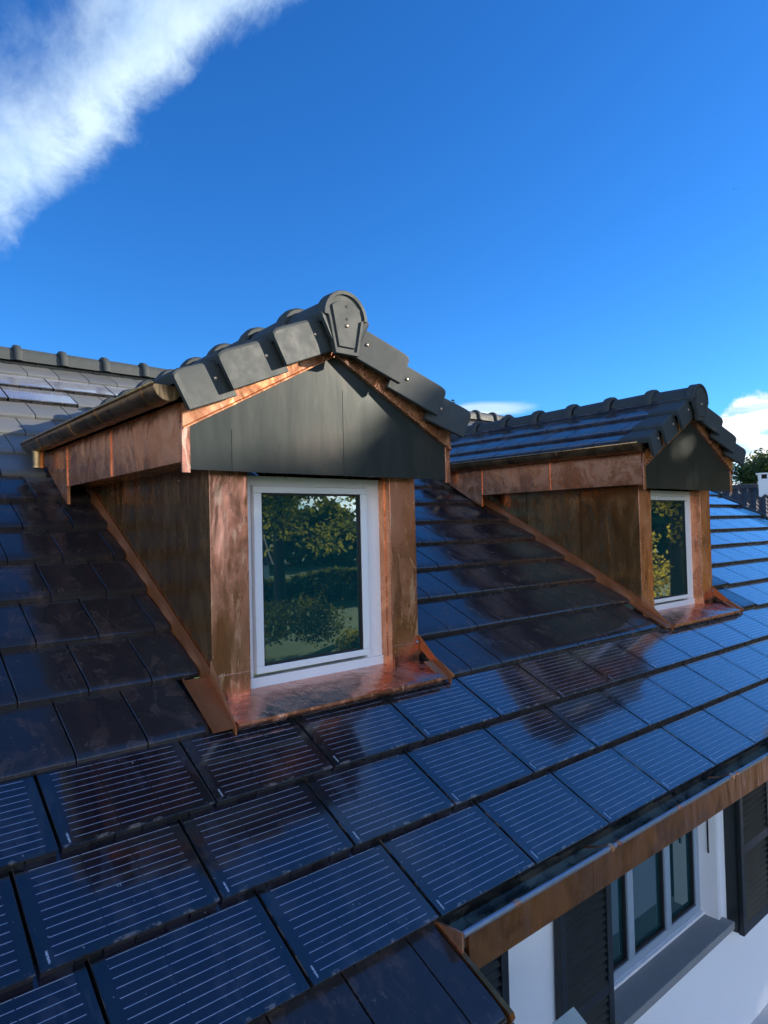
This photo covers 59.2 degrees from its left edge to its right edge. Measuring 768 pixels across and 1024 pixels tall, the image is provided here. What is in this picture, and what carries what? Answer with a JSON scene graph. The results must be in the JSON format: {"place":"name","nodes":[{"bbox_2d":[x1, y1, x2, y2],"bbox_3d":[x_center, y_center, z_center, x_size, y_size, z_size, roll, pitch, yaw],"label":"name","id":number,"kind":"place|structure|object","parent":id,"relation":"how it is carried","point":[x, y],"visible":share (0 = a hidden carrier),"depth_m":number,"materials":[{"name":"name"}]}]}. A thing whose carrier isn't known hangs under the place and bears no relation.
{"place":"outdoors","nodes":[
{"label":"outdoors","id":0,"kind":"place"},
{"bbox_2d":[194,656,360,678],"bbox_3d":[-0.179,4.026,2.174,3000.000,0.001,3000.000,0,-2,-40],"label":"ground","id":1,"kind":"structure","parent":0,"point":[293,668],"depth_m":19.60,"materials":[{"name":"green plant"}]},
{"bbox_2d":[0,345,767,1023],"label":"house","id":2,"kind":"structure","parent":1,"relation":"on","point":[654,913],"depth_m":4.06,"materials":[{"name":"tile"}]},
{"bbox_2d":[0,389,6,400],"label":"solar tile","id":3,"kind":"object","parent":2,"relation":"on","point":[3,396],"visible":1,"depth_m":6.13,"materials":[{"name":"grey glass"}]},
{"bbox_2d":[0,869,35,993],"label":"solar tile","id":4,"kind":"object","parent":2,"relation":"on","point":[17,969],"visible":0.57,"depth_m":2.08,"materials":[{"name":"blue glass"}]},
{"bbox_2d":[0,373,52,390],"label":"solar tile","id":5,"kind":"object","parent":2,"relation":"on","point":[18,381],"visible":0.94,"depth_m":6.66,"materials":[{"name":"grey glass"}]},
{"bbox_2d":[0,774,58,872],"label":"solar tile","id":6,"kind":"object","parent":2,"relation":"on","point":[27,835],"visible":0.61,"depth_m":2.45,"materials":[{"name":"blue glass"}]},
{"bbox_2d":[0,386,76,407],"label":"solar tile","id":7,"kind":"object","parent":2,"relation":"on","point":[34,396],"visible":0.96,"depth_m":6.42,"materials":[{"name":"grey glass"}]},
{"bbox_2d":[0,959,104,1023],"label":"solar tile","id":8,"kind":"object","parent":2,"relation":"on","point":[66,995],"visible":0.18,"depth_m":2.00,"materials":[{"name":"blue glass"}]},
{"bbox_2d":[44,378,113,397],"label":"solar tile","id":9,"kind":"object","parent":2,"relation":"on","point":[78,388],"visible":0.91,"depth_m":6.99,"materials":[{"name":"grey glass"}]},
{"bbox_2d":[9,818,219,977],"bbox_3d":[-0.956,1.318,2.386,0.599,0.234,0.438,0,-2,-40],"label":"solar tile","id":10,"kind":"object","parent":2,"relation":"on","point":[85,902],"visible":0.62,"depth_m":2.33,"materials":[{"name":"blue glass"}]},
{"bbox_2d":[104,386,129,396],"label":"solar tile","id":11,"kind":"object","parent":2,"relation":"on","point":[115,391],"visible":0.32,"depth_m":7.34,"materials":[{"name":"grey glass"}]},
{"bbox_2d":[34,741,214,853],"bbox_3d":[-1.068,1.131,2.762,0.599,0.234,0.438,0,-2,-40],"label":"solar tile","id":12,"kind":"object","parent":2,"relation":"on","point":[88,802],"visible":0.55,"depth_m":2.71,"materials":[{"name":"black glass"}]},
{"bbox_2d":[85,889,309,1023],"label":"solar tile","id":13,"kind":"object","parent":2,"relation":"on","point":[231,961],"visible":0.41,"depth_m":2.19,"materials":[{"name":"blue glass"}]},
{"bbox_2d":[20,290,470,734],"bbox_3d":[-1.587,-0.021,5.364,2.141,2.305,4.390,0,-2,-40],"label":"dormer","id":14,"kind":"object","parent":2,"relation":"attached to","point":[331,421],"visible":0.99,"depth_m":3.83,"materials":[{"name":"metal"}]},
{"bbox_2d":[247,476,383,688],"bbox_3d":[-0.411,0.389,4.027,1.009,1.184,0.090,0,-2,-40],"label":"window","id":15,"kind":"structure","parent":14,"relation":"in","point":[314,545],"depth_m":3.98,"materials":[{"name":"white plastic"}]},
{"bbox_2d":[179,717,332,805],"bbox_3d":[-0.610,1.131,3.150,0.599,0.234,0.438,0,-2,-40],"label":"solar tile","id":16,"kind":"object","parent":2,"relation":"on","point":[229,766],"visible":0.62,"depth_m":3.09,"materials":[{"name":"black glass"}]},
{"bbox_2d":[177,779,352,902],"bbox_3d":[-0.498,1.316,2.774,0.599,0.234,0.438,0,-2,-40],"label":"solar tile","id":17,"kind":"object","parent":2,"relation":"on","point":[242,845],"visible":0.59,"depth_m":2.72,"materials":[{"name":"black glass"}]},
{"bbox_2d":[254,839,438,991],"bbox_3d":[-0.158,1.502,2.593,0.599,0.234,0.438,0,-2,-40],"label":"solar tile","id":18,"kind":"object","parent":2,"relation":"on","point":[330,918],"visible":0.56,"depth_m":2.54,"materials":[{"name":"blue glass"}]},
{"bbox_2d":[292,696,425,769],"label":"solar tile","id":19,"kind":"object","parent":2,"relation":"on","point":[342,736],"visible":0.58,"depth_m":3.48,"materials":[{"name":"black glass"}]},
{"bbox_2d":[304,749,453,848],"bbox_3d":[-0.040,1.315,3.162,0.599,0.234,0.438,0,-2,-40],"label":"solar tile","id":20,"kind":"object","parent":2,"relation":"on","point":[363,802],"visible":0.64,"depth_m":3.11,"materials":[{"name":"blue glass"}]},
{"bbox_2d":[383,678,499,741],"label":"solar tile","id":21,"kind":"object","parent":2,"relation":"on","point":[434,711],"visible":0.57,"depth_m":3.87,"materials":[{"name":"blue glass"}]},
{"bbox_2d":[378,800,534,921],"bbox_3d":[0.300,1.501,2.981,0.599,0.234,0.438,0,-2,-40],"label":"solar tile","id":22,"kind":"object","parent":2,"relation":"on","point":[451,862],"visible":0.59,"depth_m":2.93,"materials":[{"name":"blue glass"}]},
{"bbox_2d":[402,725,532,807],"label":"solar tile","id":23,"kind":"object","parent":2,"relation":"on","point":[460,768],"visible":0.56,"depth_m":3.50,"materials":[{"name":"blue glass"}]},
{"bbox_2d":[455,663,560,718],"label":"solar tile","id":24,"kind":"object","parent":2,"relation":"on","point":[505,691],"visible":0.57,"depth_m":4.26,"materials":[{"name":"blue glass"}]},
{"bbox_2d":[480,706,595,775],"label":"solar tile","id":25,"kind":"object","parent":2,"relation":"on","point":[540,739],"visible":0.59,"depth_m":3.89,"materials":[{"name":"blue glass"}]},
{"bbox_2d":[472,769,608,870],"bbox_3d":[0.759,1.499,3.369,0.599,0.234,0.438,0,-2,-40],"label":"solar tile","id":26,"kind":"object","parent":2,"relation":"on","point":[541,818],"visible":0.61,"depth_m":3.32,"materials":[{"name":"blue glass"}]},
{"bbox_2d":[516,651,611,700],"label":"solar tile","id":27,"kind":"object","parent":2,"relation":"on","point":[564,675],"visible":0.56,"depth_m":4.65,"materials":[{"name":"black glass"}]},
{"bbox_2d":[552,1007,586,1023],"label":"scaffold plank","id":28,"kind":"object","parent":2,"relation":"on","point":[572,1015],"visible":1,"depth_m":2.88,"materials":[{"name":"grey wood"}]},
{"bbox_2d":[443,384,745,630],"bbox_3d":[1.663,-0.030,8.117,2.141,2.305,4.390,0,-2,-40],"label":"dormer","id":29,"kind":"object","parent":2,"relation":"attached to","point":[621,505],"visible":0.79,"depth_m":6.71,"materials":[{"name":"orange metal"}]},
{"bbox_2d":[650,490,694,610],"bbox_3d":[2.840,0.379,6.780,1.009,1.184,0.090,0,-2,-40],"label":"window","id":30,"kind":"structure","parent":29,"relation":"in","point":[670,510],"depth_m":6.79,"materials":[{"name":"white plastic"}]},
{"bbox_2d":[544,689,648,749],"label":"solar tile","id":31,"kind":"object","parent":2,"relation":"on","point":[597,719],"visible":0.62,"depth_m":4.28,"materials":[{"name":"blue glass"}]},
{"bbox_2d":[547,745,667,828],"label":"solar tile","id":32,"kind":"object","parent":2,"relation":"on","point":[610,786],"visible":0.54,"depth_m":3.71,"materials":[{"name":"blue glass"}]},
{"bbox_2d":[567,641,654,684],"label":"solar tile","id":33,"kind":"object","parent":2,"relation":"on","point":[612,662],"visible":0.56,"depth_m":5.04,"materials":[{"name":"black glass"}]},
{"bbox_2d":[597,675,692,728],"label":"solar tile","id":34,"kind":"object","parent":2,"relation":"on","point":[646,701],"visible":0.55,"depth_m":4.67,"materials":[{"name":"blue glass"}]},
{"bbox_2d":[611,632,691,671],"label":"solar tile","id":35,"kind":"object","parent":2,"relation":"on","point":[654,652],"visible":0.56,"depth_m":5.43,"materials":[{"name":"blue glass"}]},
{"bbox_2d":[608,725,715,796],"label":"solar tile","id":36,"kind":"object","parent":2,"relation":"on","point":[667,761],"visible":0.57,"depth_m":4.10,"materials":[{"name":"blue glass"}]},
{"bbox_2d":[611,814,734,1023],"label":"window","id":37,"kind":"structure","parent":2,"relation":"in","point":[666,910],"depth_m":4.73,"materials":[{"name":"grey paint"}]},
{"bbox_2d":[642,663,728,710],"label":"solar tile","id":38,"kind":"object","parent":2,"relation":"on","point":[688,686],"visible":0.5,"depth_m":5.06,"materials":[{"name":"blue glass"}]},
{"bbox_2d":[650,626,723,659],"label":"solar tile","id":39,"kind":"object","parent":2,"relation":"on","point":[690,642],"visible":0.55,"depth_m":5.82,"materials":[{"name":"blue glass"}]},
{"bbox_2d":[657,707,754,769],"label":"solar tile","id":40,"kind":"object","parent":2,"relation":"on","point":[712,739],"visible":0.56,"depth_m":4.49,"materials":[{"name":"blue glass"}]},
{"bbox_2d":[710,524,719,530],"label":"solar tile","id":41,"kind":"object","parent":2,"relation":"on","point":[713,528],"visible":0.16,"depth_m":9.85,"materials":[{"name":"blue glass"}]},
{"bbox_2d":[709,498,723,505],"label":"solar tile","id":42,"kind":"object","parent":2,"relation":"on","point":[713,502],"visible":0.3,"depth_m":11.53,"materials":[{"name":"blue glass"}]},
{"bbox_2d":[685,619,752,650],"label":"solar tile","id":43,"kind":"object","parent":2,"relation":"on","point":[720,634],"visible":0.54,"depth_m":6.20,"materials":[{"name":"blue glass"}]},
{"bbox_2d":[681,653,760,695],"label":"solar tile","id":44,"kind":"object","parent":2,"relation":"on","point":[724,674],"visible":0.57,"depth_m":5.45,"materials":[{"name":"blue glass"}]},
{"bbox_2d":[711,534,731,546],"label":"solar tile","id":45,"kind":"object","parent":2,"relation":"on","point":[716,541],"visible":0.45,"depth_m":9.24,"materials":[{"name":"blue glass"}]},
{"bbox_2d":[710,506,734,516],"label":"solar tile","id":46,"kind":"object","parent":2,"relation":"on","point":[718,512],"visible":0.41,"depth_m":10.97,"materials":[{"name":"blue glass"}]},
{"bbox_2d":[711,550,735,565],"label":"solar tile","id":47,"kind":"object","parent":2,"relation":"on","point":[718,558],"visible":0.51,"depth_m":8.48,"materials":[{"name":"blue glass"}]},
{"bbox_2d":[710,517,737,530],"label":"solar tile","id":48,"kind":"object","parent":2,"relation":"on","point":[721,525],"visible":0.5,"depth_m":10.21,"materials":[{"name":"blue glass"}]},
{"bbox_2d":[709,496,738,505],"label":"solar tile","id":49,"kind":"object","parent":2,"relation":"on","point":[725,502],"visible":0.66,"depth_m":11.93,"materials":[{"name":"blue glass"}]},
{"bbox_2d":[711,530,749,544],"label":"solar tile","id":50,"kind":"object","parent":2,"relation":"on","point":[731,538],"visible":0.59,"depth_m":9.64,"materials":[{"name":"blue glass"}]},
{"bbox_2d":[712,506,749,516],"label":"solar tile","id":51,"kind":"object","parent":2,"relation":"on","point":[732,511],"visible":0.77,"depth_m":11.36,"materials":[{"name":"blue glass"}]},
{"bbox_2d":[712,565,750,585],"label":"solar tile","id":52,"kind":"object","parent":2,"relation":"on","point":[729,577],"visible":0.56,"depth_m":7.92,"materials":[{"name":"blue glass"}]},
{"bbox_2d":[711,546,754,562],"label":"solar tile","id":53,"kind":"object","parent":2,"relation":"on","point":[733,554],"visible":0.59,"depth_m":8.88,"materials":[{"name":"blue glass"}]},
{"bbox_2d":[699,693,767,747],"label":"solar tile","id":54,"kind":"object","parent":2,"relation":"on","point":[742,716],"visible":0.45,"depth_m":4.87,"materials":[{"name":"blue glass"}]},
{"bbox_2d":[713,517,753,529],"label":"solar tile","id":55,"kind":"object","parent":2,"relation":"on","point":[739,525],"visible":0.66,"depth_m":10.61,"materials":[{"name":"blue glass"}]},
{"bbox_2d":[715,644,767,681],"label":"solar tile","id":56,"kind":"object","parent":2,"relation":"on","point":[749,660],"visible":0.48,"depth_m":5.83,"materials":[{"name":"blue glass"}]},
{"bbox_2d":[715,613,767,641],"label":"solar tile","id":57,"kind":"object","parent":2,"relation":"on","point":[754,630],"visible":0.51,"depth_m":6.58,"materials":[{"name":"blue glass"}]},
{"bbox_2d":[720,562,767,581],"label":"solar tile","id":58,"kind":"object","parent":2,"relation":"on","point":[750,573],"visible":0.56,"depth_m":8.31,"materials":[{"name":"blue glass"}]},
{"bbox_2d":[722,583,767,606],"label":"solar tile","id":59,"kind":"object","parent":2,"relation":"on","point":[758,598],"visible":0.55,"depth_m":7.54,"materials":[{"name":"blue glass"}]},
{"bbox_2d":[723,530,766,543],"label":"solar tile","id":60,"kind":"object","parent":2,"relation":"on","point":[749,537],"visible":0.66,"depth_m":10.03,"materials":[{"name":"blue glass"}]},
{"bbox_2d":[726,544,767,560],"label":"solar tile","id":61,"kind":"object","parent":2,"relation":"on","point":[756,554],"visible":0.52,"depth_m":9.27,"materials":[{"name":"blue glass"}]},
{"bbox_2d":[730,517,767,528],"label":"solar tile","id":62,"kind":"object","parent":2,"relation":"on","point":[752,523],"visible":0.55,"depth_m":10.99,"materials":[{"name":"blue glass"}]},
{"bbox_2d":[735,680,767,711],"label":"solar tile","id":63,"kind":"object","parent":2,"relation":"on","point":[756,694],"visible":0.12,"depth_m":5.28,"materials":[{"name":"blue glass"}]},
{"bbox_2d":[739,560,767,574],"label":"solar tile","id":64,"kind":"object","parent":2,"relation":"on","point":[759,566],"visible":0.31,"depth_m":8.73,"materials":[{"name":"blue glass"}]},
{"bbox_2d":[741,529,767,541],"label":"solar tile","id":65,"kind":"object","parent":2,"relation":"on","point":[760,534],"visible":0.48,"depth_m":10.44,"materials":[{"name":"blue glass"}]},
{"bbox_2d":[743,606,767,626],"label":"solar tile","id":66,"kind":"object","parent":2,"relation":"on","point":[759,614],"visible":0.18,"depth_m":7.01,"materials":[{"name":"blue glass"}]},
{"bbox_2d":[744,580,767,593],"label":"solar tile","id":67,"kind":"object","parent":2,"relation":"on","point":[762,586],"visible":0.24,"depth_m":7.97,"materials":[{"name":"blue glass"}]},
{"bbox_2d":[744,637,767,656],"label":"solar tile","id":68,"kind":"object","parent":2,"relation":"on","point":[760,646],"visible":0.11,"depth_m":6.24,"materials":[{"name":"blue glass"}]},
{"bbox_2d":[745,543,767,553],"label":"solar tile","id":69,"kind":"object","parent":2,"relation":"on","point":[761,547],"visible":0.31,"depth_m":9.69,"materials":[{"name":"blue glass"}]},
{"bbox_2d":[758,528,767,532],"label":"solar tile","id":70,"kind":"object","parent":2,"relation":"on","point":[765,530],"visible":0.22,"depth_m":10.83,"materials":[{"name":"blue glass"}]},
{"bbox_2d":[718,473,767,516],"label":"neighbour house","id":71,"kind":"structure","parent":1,"relation":"on","point":[753,496],"depth_m":21.16,"materials":[{"name":"grey tile"}]},
{"bbox_2d":[732,448,767,484],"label":"broadleaf tree","id":72,"kind":"object","parent":1,"relation":"on","point":[758,463],"visible":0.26,"depth_m":28.48,"materials":[{"name":"green plant"}]},
{"bbox_2d":[0,0,767,484],"label":"sky","id":73,"kind":"structure","parent":0,"point":[536,204],"materials":[{"name":"blue"}]},
{"bbox_2d":[751,1004,767,1023],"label":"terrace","id":74,"kind":"structure","parent":0,"point":[761,1017],"depth_m":5.38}
]}

